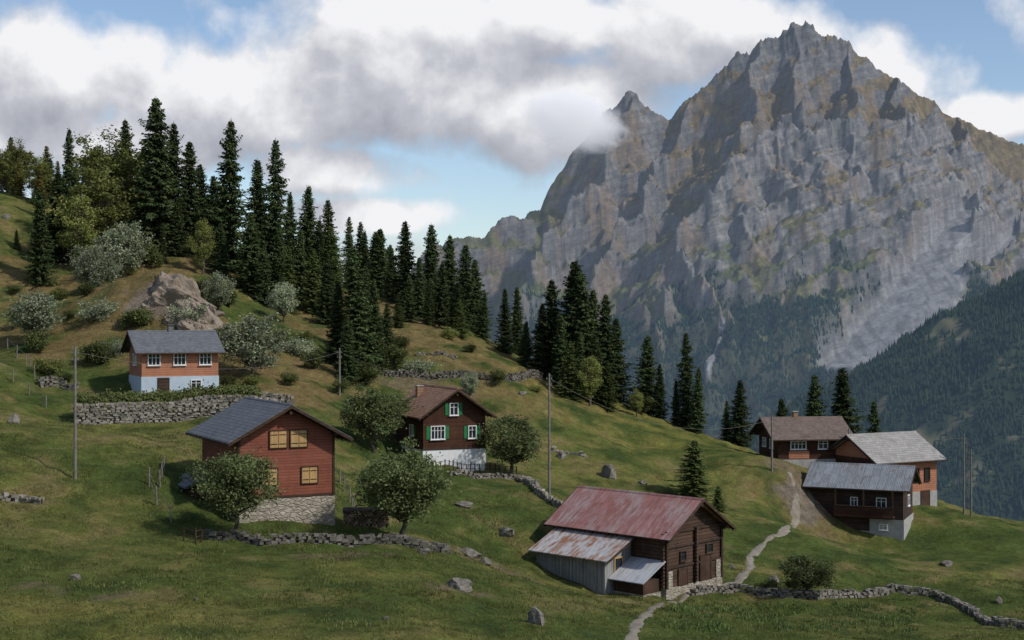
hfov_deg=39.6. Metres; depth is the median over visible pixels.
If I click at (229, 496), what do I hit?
apple tree
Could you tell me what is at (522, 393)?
boulder
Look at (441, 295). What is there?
spruce tree
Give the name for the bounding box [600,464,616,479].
boulder
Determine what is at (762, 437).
window frames
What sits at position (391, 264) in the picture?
spruce tree
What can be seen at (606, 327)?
spruce tree
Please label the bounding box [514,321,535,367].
spruce tree
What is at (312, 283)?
young spruce tree
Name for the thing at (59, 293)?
shrub
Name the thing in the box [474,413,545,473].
fruit tree
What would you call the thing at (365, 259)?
spruce tree
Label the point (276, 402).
ridge cap
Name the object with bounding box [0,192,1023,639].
ground
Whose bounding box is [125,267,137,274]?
shrub
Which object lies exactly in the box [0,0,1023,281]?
sky
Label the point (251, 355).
whitebeam tree
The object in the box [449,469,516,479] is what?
dry stone wall
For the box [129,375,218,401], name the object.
foundation
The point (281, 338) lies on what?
shrub
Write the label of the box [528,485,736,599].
log barn
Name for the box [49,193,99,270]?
birch tree
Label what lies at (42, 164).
birch tree
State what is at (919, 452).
orange farmhouse
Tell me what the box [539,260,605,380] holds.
spruce tree
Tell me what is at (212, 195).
spruce tree
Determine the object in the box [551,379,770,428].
power line
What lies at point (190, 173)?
spruce tree
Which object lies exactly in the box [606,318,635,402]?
spruce tree
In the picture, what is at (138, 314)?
shrub
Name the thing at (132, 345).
barge boards
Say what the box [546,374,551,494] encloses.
utility pole
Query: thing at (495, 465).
wooden fence
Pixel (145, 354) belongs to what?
rafters
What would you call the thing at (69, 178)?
spruce tree
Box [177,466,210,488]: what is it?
porch roof
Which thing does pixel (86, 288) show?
shrub
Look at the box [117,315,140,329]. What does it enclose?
shrub
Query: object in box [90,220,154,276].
whitebeam tree
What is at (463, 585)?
boulder
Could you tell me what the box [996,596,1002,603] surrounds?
boulder
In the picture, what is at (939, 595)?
dry stone wall
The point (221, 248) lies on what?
spruce tree
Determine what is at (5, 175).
birch tree
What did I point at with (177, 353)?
gutter
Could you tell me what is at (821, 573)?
bush
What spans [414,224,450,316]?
spruce tree
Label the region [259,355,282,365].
shrub
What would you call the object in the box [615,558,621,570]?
shed window
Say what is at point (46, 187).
spruce tree
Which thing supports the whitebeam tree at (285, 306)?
on the ground at (634, 450)
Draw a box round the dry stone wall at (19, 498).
[0,492,44,503]
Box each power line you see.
[83,352,337,368]
[343,353,545,382]
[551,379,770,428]
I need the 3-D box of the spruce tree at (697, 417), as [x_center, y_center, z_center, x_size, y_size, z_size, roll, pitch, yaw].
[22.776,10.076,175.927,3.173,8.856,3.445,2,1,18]
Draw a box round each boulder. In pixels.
[2,214,10,218]
[7,414,19,423]
[71,574,80,580]
[418,548,430,554]
[446,578,471,592]
[455,501,472,508]
[461,547,481,557]
[480,557,491,565]
[499,527,513,536]
[519,391,526,395]
[527,606,544,625]
[557,451,566,458]
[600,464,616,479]
[639,480,647,484]
[769,575,778,582]
[939,560,953,566]
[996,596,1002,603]
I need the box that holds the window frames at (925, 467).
[917,467,929,480]
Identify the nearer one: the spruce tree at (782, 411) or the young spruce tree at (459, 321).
the young spruce tree at (459, 321)
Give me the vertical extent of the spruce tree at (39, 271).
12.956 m
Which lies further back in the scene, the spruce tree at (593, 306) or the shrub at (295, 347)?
the spruce tree at (593, 306)
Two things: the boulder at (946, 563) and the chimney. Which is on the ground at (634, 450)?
the boulder at (946, 563)
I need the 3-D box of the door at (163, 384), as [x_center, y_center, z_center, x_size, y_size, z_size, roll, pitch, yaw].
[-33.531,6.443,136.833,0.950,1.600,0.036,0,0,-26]
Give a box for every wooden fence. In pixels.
[183,527,202,543]
[435,459,516,474]
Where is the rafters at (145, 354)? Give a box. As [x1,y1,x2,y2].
[122,337,220,354]
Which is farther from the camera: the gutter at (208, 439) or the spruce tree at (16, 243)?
the spruce tree at (16, 243)
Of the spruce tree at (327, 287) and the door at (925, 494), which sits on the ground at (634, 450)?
the spruce tree at (327, 287)
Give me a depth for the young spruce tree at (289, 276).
181.55 m
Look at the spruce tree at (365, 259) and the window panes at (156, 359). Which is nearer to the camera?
the window panes at (156, 359)
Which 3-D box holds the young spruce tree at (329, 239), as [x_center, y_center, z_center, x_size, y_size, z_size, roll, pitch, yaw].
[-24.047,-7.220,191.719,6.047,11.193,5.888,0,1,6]
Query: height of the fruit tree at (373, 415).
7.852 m
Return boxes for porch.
[185,485,211,500]
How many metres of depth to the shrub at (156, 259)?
182.85 m
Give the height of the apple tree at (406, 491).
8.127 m
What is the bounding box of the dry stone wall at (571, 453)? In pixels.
[551,446,587,457]
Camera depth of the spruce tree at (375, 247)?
216.94 m
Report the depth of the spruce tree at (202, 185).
211.49 m
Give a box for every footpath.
[625,494,800,639]
[787,472,799,500]
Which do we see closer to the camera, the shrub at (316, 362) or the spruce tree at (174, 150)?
the shrub at (316, 362)
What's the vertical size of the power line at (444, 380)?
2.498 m
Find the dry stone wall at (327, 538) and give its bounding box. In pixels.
[202,528,451,553]
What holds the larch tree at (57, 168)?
on the ground at (634, 450)
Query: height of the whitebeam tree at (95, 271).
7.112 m
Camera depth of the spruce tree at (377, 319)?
162.67 m
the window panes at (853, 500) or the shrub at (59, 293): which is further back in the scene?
the shrub at (59, 293)
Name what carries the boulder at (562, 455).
on the ground at (634, 450)
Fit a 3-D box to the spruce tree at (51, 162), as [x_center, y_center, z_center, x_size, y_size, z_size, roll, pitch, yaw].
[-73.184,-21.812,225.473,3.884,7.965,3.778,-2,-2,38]
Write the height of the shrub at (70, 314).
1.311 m
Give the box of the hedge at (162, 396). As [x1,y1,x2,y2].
[73,379,261,403]
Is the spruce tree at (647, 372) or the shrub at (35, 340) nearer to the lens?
the shrub at (35, 340)
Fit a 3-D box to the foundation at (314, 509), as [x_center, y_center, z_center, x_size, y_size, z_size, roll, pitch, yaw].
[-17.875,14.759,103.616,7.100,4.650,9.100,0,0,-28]
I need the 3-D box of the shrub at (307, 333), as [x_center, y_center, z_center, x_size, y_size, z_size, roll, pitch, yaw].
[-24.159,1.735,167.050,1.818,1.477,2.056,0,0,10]
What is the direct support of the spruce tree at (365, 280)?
on the ground at (634, 450)
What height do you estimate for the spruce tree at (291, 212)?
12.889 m
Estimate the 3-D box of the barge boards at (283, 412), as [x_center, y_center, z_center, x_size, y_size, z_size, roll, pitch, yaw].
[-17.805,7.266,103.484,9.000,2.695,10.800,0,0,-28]
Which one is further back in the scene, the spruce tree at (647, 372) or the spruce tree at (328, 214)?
the spruce tree at (328, 214)
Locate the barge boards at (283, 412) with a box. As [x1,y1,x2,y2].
[228,405,352,446]
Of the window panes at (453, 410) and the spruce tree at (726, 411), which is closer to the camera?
the window panes at (453, 410)
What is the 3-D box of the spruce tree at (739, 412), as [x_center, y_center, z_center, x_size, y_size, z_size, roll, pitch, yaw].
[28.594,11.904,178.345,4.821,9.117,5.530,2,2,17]
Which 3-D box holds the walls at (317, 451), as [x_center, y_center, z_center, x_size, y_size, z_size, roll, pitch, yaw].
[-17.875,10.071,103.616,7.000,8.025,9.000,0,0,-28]
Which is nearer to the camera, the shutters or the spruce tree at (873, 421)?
the shutters
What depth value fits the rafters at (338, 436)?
100.56 m
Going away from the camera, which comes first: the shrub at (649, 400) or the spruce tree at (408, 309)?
the shrub at (649, 400)
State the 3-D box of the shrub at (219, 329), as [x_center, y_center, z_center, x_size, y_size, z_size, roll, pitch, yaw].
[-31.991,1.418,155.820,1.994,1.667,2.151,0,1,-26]
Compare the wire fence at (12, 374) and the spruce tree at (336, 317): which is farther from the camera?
the spruce tree at (336, 317)
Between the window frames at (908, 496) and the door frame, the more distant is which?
the window frames at (908, 496)
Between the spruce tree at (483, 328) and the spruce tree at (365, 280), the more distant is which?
the spruce tree at (483, 328)
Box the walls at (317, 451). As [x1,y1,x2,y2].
[202,410,331,496]
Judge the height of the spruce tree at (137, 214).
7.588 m
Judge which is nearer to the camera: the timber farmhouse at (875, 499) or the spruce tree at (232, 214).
the timber farmhouse at (875, 499)
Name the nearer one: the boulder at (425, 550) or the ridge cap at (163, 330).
the boulder at (425, 550)
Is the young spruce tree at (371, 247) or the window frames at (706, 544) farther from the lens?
the young spruce tree at (371, 247)
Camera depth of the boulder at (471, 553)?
104.08 m
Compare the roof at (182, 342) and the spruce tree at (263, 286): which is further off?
the spruce tree at (263, 286)
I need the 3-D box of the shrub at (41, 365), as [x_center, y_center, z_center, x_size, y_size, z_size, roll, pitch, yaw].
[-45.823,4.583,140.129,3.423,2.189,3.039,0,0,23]
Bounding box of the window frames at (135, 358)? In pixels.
[133,353,211,388]
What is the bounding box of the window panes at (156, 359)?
[149,354,210,387]
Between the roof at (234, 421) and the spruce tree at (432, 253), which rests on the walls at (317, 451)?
the roof at (234, 421)
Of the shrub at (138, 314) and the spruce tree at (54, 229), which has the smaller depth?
the shrub at (138, 314)
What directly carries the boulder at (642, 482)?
on the ground at (634, 450)
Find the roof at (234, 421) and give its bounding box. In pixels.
[186,398,351,443]
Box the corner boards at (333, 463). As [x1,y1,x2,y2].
[238,435,334,492]
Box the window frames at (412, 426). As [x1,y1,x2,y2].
[409,403,476,439]
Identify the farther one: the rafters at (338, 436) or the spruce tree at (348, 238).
the spruce tree at (348, 238)
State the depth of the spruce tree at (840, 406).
189.20 m
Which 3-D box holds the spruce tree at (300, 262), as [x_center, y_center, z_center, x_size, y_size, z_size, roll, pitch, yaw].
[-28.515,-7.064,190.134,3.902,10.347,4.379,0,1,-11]
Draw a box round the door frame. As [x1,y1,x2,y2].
[157,378,169,391]
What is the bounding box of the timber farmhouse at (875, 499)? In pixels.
[802,461,921,540]
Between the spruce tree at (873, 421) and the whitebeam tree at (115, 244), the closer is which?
the whitebeam tree at (115, 244)
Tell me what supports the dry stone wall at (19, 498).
on the ground at (634, 450)
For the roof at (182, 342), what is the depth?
138.50 m
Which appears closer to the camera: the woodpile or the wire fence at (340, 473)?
the woodpile
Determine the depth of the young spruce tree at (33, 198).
214.16 m
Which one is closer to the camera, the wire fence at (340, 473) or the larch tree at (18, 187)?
the wire fence at (340, 473)
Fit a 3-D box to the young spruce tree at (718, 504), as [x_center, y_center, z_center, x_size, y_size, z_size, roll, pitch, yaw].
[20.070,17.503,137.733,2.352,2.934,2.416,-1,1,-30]
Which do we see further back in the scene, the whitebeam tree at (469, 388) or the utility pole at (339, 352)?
the whitebeam tree at (469, 388)
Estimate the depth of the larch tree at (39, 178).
214.94 m
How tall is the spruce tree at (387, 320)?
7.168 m
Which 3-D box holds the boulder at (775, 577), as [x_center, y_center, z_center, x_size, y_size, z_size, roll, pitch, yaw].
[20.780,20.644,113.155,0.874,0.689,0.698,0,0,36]
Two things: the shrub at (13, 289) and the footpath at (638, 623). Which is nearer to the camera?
the footpath at (638, 623)
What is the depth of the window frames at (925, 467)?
158.29 m
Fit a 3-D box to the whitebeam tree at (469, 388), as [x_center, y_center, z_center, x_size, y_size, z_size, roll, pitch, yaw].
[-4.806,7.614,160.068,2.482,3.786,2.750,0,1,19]
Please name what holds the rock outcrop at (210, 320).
on the ground at (634, 450)
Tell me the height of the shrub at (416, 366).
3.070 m
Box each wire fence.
[1,360,46,407]
[7,338,34,378]
[148,467,171,521]
[159,455,164,486]
[339,469,354,506]
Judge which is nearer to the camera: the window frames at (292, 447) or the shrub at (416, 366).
the window frames at (292, 447)
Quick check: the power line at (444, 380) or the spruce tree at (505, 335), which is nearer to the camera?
the power line at (444, 380)
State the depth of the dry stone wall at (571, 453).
149.69 m
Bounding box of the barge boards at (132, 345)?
[120,332,225,354]
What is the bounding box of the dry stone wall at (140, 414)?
[73,395,281,424]
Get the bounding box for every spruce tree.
[5,181,10,193]
[8,181,16,194]
[11,230,23,250]
[21,188,61,285]
[30,191,35,204]
[41,158,52,202]
[43,173,73,263]
[47,158,55,194]
[60,128,78,205]
[116,120,137,222]
[122,98,189,256]
[125,201,144,245]
[127,145,152,229]
[158,223,167,263]
[165,122,193,246]
[165,198,188,256]
[175,142,207,243]
[186,207,202,254]
[191,164,209,225]
[192,120,249,271]
[202,176,243,255]
[207,223,231,277]
[221,213,270,295]
[239,158,272,265]
[248,245,275,306]
[255,137,306,287]
[269,223,296,302]
[270,249,302,315]
[283,195,305,278]
[292,230,309,301]
[295,185,317,277]
[295,250,323,316]
[305,220,339,293]
[311,253,343,324]
[318,227,347,304]
[320,283,345,364]
[321,200,347,283]
[331,314,363,384]
[334,243,385,372]
[339,217,362,289]
[354,221,366,273]
[358,230,376,287]
[358,231,372,287]
[359,266,371,331]
[361,229,389,297]
[362,282,394,371]
[369,228,389,280]
[380,303,400,356]
[381,248,398,301]
[382,221,425,304]
[389,295,406,328]
[401,275,417,322]
[412,257,425,317]
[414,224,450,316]
[420,279,438,325]
[431,261,451,325]
[439,235,458,312]
[443,282,471,332]
[447,298,471,339]
[449,244,480,331]
[469,259,496,341]
[473,292,491,340]
[492,289,517,354]
[508,287,532,355]
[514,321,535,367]
[524,278,564,381]
[525,302,547,370]
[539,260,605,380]
[546,311,569,386]
[550,273,624,399]
[554,341,584,401]
[574,330,589,397]
[588,290,609,391]
[591,341,610,407]
[594,360,619,412]
[597,294,624,401]
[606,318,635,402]
[623,335,665,415]
[645,364,669,418]
[660,440,715,502]
[667,333,708,430]
[669,380,681,424]
[683,367,707,433]
[710,486,728,513]
[718,401,730,440]
[722,380,756,446]
[773,398,790,416]
[804,374,827,415]
[829,365,866,433]
[864,401,882,432]
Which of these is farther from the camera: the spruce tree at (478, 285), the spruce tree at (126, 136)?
the spruce tree at (126, 136)
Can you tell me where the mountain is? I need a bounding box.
[398,20,1023,438]
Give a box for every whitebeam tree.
[0,289,65,333]
[60,244,125,287]
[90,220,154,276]
[200,270,236,310]
[217,312,303,375]
[263,280,300,322]
[459,371,479,396]
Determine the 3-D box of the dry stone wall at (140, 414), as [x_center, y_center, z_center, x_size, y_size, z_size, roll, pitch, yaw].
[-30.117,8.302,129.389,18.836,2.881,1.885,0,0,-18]
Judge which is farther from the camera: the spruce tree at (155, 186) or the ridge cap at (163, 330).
the spruce tree at (155, 186)
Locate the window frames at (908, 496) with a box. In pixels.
[850,494,909,530]
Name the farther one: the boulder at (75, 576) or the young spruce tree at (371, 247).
the young spruce tree at (371, 247)
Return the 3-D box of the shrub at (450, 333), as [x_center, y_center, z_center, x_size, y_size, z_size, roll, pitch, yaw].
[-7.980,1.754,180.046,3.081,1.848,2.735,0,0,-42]
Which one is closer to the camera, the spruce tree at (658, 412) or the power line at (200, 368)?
the power line at (200, 368)
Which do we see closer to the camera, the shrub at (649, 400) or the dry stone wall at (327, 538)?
the dry stone wall at (327, 538)
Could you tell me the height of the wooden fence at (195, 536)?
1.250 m
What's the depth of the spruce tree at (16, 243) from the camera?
189.91 m
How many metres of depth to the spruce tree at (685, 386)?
177.90 m
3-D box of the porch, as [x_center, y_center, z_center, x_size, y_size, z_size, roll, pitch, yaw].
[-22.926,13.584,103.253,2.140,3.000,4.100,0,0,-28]
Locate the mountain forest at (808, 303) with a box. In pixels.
[493,239,994,436]
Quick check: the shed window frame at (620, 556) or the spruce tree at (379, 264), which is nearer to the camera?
the shed window frame at (620, 556)
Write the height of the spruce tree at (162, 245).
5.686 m
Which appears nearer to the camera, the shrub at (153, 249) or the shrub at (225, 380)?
the shrub at (225, 380)
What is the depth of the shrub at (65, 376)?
139.29 m
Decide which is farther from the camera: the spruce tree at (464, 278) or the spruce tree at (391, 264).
the spruce tree at (391, 264)
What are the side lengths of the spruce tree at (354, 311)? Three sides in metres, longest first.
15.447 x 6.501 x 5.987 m
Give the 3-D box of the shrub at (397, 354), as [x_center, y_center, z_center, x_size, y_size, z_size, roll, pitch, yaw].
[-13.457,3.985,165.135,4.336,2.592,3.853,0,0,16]
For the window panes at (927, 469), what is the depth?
158.44 m
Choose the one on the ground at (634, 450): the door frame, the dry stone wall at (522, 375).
the dry stone wall at (522, 375)
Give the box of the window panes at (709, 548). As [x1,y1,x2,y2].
[681,544,711,559]
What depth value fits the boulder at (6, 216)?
199.32 m
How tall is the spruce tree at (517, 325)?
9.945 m
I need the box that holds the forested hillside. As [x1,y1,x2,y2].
[742,286,1023,520]
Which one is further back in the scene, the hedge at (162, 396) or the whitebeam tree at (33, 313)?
the whitebeam tree at (33, 313)
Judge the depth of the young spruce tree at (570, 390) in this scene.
171.55 m
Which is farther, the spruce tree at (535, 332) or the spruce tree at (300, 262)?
the spruce tree at (300, 262)
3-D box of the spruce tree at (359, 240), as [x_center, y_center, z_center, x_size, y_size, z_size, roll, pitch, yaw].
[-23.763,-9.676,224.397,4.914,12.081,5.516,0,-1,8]
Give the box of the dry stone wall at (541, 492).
[517,475,563,506]
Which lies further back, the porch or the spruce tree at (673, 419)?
the spruce tree at (673, 419)
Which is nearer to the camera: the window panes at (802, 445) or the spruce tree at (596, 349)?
the window panes at (802, 445)
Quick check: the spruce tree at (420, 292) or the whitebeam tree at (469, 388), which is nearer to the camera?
the whitebeam tree at (469, 388)
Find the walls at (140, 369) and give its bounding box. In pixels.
[129,346,217,376]
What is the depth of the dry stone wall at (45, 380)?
137.72 m
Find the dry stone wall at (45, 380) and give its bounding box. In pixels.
[36,376,79,390]
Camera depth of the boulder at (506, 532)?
112.19 m
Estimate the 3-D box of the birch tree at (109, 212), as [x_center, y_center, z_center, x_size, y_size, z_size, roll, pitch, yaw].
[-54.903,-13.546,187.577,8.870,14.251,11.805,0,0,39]
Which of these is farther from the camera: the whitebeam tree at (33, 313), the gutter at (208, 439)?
the whitebeam tree at (33, 313)
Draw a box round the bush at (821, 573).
[774,552,842,590]
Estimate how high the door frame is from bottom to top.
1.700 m
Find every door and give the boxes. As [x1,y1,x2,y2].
[159,379,167,392]
[922,491,928,504]
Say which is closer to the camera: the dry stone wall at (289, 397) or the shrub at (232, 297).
the dry stone wall at (289, 397)
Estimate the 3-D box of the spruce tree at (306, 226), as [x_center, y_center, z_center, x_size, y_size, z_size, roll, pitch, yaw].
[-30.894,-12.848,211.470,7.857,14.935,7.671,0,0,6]
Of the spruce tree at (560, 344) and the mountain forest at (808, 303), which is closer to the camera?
the spruce tree at (560, 344)
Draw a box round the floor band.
[268,493,334,498]
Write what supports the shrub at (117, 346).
on the ground at (634, 450)
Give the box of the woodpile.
[343,507,389,528]
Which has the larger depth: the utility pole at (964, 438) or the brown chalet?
the utility pole at (964, 438)
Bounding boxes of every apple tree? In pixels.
[176,446,287,528]
[347,435,462,540]
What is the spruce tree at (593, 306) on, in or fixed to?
on the ground at (634, 450)
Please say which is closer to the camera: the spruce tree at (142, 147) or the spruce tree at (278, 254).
the spruce tree at (278, 254)
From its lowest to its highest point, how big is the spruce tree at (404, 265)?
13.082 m
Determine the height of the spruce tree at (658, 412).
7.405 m
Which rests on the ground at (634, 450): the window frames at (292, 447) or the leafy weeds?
the leafy weeds
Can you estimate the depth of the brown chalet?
136.51 m
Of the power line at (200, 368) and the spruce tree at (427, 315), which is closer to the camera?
the power line at (200, 368)
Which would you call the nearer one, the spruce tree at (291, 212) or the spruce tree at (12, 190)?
the spruce tree at (291, 212)
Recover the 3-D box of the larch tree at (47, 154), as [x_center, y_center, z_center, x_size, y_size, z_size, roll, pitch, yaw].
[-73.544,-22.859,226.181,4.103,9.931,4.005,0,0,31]
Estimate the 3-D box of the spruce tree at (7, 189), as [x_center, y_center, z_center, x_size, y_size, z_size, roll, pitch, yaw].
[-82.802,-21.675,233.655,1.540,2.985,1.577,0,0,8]
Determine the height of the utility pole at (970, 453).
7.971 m
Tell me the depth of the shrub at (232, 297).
171.90 m
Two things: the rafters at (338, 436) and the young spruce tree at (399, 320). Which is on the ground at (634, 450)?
the young spruce tree at (399, 320)
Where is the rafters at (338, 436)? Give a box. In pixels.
[187,409,350,445]
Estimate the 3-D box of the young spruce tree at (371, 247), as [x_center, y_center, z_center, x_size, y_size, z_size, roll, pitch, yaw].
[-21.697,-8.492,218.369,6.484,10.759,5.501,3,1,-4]
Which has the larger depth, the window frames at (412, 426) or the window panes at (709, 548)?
the window frames at (412, 426)
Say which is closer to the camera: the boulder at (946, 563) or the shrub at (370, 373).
the boulder at (946, 563)
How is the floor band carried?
on the foundation at (314, 509)
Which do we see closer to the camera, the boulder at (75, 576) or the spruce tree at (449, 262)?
the boulder at (75, 576)
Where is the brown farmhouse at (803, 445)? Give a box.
[748,411,852,468]
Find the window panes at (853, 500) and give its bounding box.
[851,498,885,506]
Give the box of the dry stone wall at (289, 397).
[246,391,294,404]
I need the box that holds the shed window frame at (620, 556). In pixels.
[614,556,622,572]
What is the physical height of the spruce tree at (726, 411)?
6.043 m
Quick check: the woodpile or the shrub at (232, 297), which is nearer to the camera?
the woodpile
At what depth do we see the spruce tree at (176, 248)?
189.72 m
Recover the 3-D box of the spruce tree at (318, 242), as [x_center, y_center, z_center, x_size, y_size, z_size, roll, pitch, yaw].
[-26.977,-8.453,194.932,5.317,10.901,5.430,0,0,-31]
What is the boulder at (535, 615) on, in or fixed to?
on the ground at (634, 450)
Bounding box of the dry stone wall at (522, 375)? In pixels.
[382,369,543,381]
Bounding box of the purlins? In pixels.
[242,411,337,438]
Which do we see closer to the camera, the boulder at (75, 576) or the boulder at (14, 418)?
the boulder at (75, 576)
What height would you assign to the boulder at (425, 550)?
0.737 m
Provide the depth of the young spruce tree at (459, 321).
182.80 m
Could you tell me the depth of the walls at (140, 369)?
137.77 m
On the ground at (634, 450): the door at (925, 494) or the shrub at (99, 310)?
the shrub at (99, 310)
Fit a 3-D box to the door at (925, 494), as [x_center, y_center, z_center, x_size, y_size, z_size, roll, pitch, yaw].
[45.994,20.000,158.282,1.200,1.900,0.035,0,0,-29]
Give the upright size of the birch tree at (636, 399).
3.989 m
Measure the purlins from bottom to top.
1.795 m
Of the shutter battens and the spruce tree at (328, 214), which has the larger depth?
the spruce tree at (328, 214)
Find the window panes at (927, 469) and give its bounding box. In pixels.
[917,468,928,479]
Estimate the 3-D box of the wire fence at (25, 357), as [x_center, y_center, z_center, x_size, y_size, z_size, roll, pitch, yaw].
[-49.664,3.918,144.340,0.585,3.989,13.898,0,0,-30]
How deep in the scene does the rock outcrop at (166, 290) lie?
157.06 m
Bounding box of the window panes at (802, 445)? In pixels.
[763,438,826,448]
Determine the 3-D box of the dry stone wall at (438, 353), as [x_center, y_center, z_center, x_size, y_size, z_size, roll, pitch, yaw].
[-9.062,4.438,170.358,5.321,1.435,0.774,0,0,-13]
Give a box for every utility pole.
[71,346,78,478]
[337,348,341,395]
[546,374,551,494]
[769,415,773,471]
[962,434,965,514]
[969,449,972,516]
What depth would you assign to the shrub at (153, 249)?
184.08 m
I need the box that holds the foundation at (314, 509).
[228,495,334,525]
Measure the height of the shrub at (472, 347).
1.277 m
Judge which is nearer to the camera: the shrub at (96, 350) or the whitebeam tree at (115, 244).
the shrub at (96, 350)
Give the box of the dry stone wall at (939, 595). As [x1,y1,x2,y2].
[686,583,1023,629]
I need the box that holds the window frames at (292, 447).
[212,429,318,485]
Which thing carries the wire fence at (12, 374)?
on the ground at (634, 450)
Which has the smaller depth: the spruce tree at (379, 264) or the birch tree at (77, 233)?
the birch tree at (77, 233)
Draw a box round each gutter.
[121,352,224,353]
[185,433,353,444]
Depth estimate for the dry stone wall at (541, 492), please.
123.28 m
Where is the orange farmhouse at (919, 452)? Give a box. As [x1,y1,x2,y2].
[826,431,947,506]
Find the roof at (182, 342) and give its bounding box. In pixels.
[121,331,224,352]
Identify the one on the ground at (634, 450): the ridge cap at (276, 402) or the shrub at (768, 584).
the shrub at (768, 584)
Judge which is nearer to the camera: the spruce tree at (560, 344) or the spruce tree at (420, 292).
the spruce tree at (560, 344)
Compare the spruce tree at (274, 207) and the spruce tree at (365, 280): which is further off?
the spruce tree at (274, 207)
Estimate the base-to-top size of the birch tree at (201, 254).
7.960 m
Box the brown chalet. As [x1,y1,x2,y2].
[394,384,495,470]
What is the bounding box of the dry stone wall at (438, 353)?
[414,351,457,360]
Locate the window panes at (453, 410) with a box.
[410,404,475,438]
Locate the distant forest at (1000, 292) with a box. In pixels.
[742,269,1023,520]
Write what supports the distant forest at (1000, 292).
on the forested hillside
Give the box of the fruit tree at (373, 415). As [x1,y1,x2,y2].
[335,382,422,454]
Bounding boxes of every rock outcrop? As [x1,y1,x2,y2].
[141,271,224,315]
[162,299,223,329]
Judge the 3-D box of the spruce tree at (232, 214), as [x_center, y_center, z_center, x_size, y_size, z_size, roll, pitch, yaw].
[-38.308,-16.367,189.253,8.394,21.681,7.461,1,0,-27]
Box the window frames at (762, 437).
[762,437,827,449]
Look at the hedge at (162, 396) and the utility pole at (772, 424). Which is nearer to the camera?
the hedge at (162, 396)
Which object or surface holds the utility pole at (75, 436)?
on the ground at (634, 450)
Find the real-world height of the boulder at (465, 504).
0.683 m
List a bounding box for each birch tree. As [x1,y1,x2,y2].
[0,149,23,193]
[2,137,36,191]
[18,155,53,194]
[46,163,136,259]
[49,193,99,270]
[67,125,144,235]
[185,219,216,274]
[577,356,602,405]
[627,388,643,416]
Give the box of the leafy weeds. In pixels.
[659,600,918,632]
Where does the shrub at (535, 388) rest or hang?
on the ground at (634, 450)
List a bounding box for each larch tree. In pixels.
[2,137,25,196]
[12,158,28,195]
[30,165,49,204]
[42,146,53,195]
[48,161,61,203]
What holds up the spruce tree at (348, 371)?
on the ground at (634, 450)
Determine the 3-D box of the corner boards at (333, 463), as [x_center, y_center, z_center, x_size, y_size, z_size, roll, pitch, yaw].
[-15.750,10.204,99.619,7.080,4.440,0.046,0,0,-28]
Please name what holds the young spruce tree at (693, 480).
on the ground at (634, 450)
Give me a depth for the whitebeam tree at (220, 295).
167.47 m
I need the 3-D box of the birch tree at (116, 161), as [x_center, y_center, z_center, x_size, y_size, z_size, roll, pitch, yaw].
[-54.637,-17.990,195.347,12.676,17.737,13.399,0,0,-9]
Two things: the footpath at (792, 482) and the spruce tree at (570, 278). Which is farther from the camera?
the spruce tree at (570, 278)
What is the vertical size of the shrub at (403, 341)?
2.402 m
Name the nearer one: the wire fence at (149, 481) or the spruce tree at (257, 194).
the wire fence at (149, 481)
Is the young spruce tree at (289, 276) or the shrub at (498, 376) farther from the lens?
the young spruce tree at (289, 276)
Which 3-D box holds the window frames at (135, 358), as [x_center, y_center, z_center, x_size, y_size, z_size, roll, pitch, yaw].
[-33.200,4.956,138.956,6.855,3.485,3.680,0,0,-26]
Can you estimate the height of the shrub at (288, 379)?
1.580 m
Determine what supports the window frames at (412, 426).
in the brown chalet
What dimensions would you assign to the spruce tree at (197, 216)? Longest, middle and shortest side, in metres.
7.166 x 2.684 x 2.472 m
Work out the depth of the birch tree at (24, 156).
224.61 m
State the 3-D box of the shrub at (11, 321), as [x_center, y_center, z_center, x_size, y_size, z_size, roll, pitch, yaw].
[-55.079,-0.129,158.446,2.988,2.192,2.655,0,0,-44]
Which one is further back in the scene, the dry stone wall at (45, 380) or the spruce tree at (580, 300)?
the spruce tree at (580, 300)
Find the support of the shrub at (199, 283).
on the ground at (634, 450)
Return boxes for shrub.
[4,313,26,326]
[5,284,22,293]
[23,327,52,352]
[29,355,66,375]
[49,287,70,299]
[58,371,77,380]
[63,309,75,319]
[74,294,120,322]
[76,281,98,296]
[77,339,115,364]
[103,335,122,356]
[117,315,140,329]
[119,306,158,325]
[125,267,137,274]
[134,242,164,263]
[143,252,164,267]
[164,296,208,323]
[196,276,215,294]
[215,326,224,334]
[219,374,237,384]
[225,289,238,306]
[242,374,259,385]
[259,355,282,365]
[269,328,290,344]
[276,332,319,355]
[278,371,299,384]
[299,350,324,368]
[300,328,313,338]
[330,377,353,391]
[353,362,381,384]
[380,344,411,364]
[393,333,412,348]
[400,354,442,376]
[438,327,459,339]
[462,343,479,352]
[488,368,506,384]
[527,385,543,391]
[638,391,657,412]
[753,577,780,592]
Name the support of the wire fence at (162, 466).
on the ground at (634, 450)
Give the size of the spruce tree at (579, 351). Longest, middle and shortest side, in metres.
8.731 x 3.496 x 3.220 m
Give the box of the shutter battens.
[264,433,316,481]
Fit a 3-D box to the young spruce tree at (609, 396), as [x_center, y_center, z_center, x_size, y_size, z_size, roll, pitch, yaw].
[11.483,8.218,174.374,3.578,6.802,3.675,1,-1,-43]
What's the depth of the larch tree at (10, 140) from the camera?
235.93 m
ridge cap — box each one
[127,330,215,331]
[243,397,293,405]
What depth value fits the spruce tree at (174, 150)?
199.35 m
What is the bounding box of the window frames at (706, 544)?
[679,542,712,561]
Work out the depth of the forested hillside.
2795.99 m
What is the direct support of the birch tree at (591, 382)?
on the ground at (634, 450)
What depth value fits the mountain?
5458.95 m

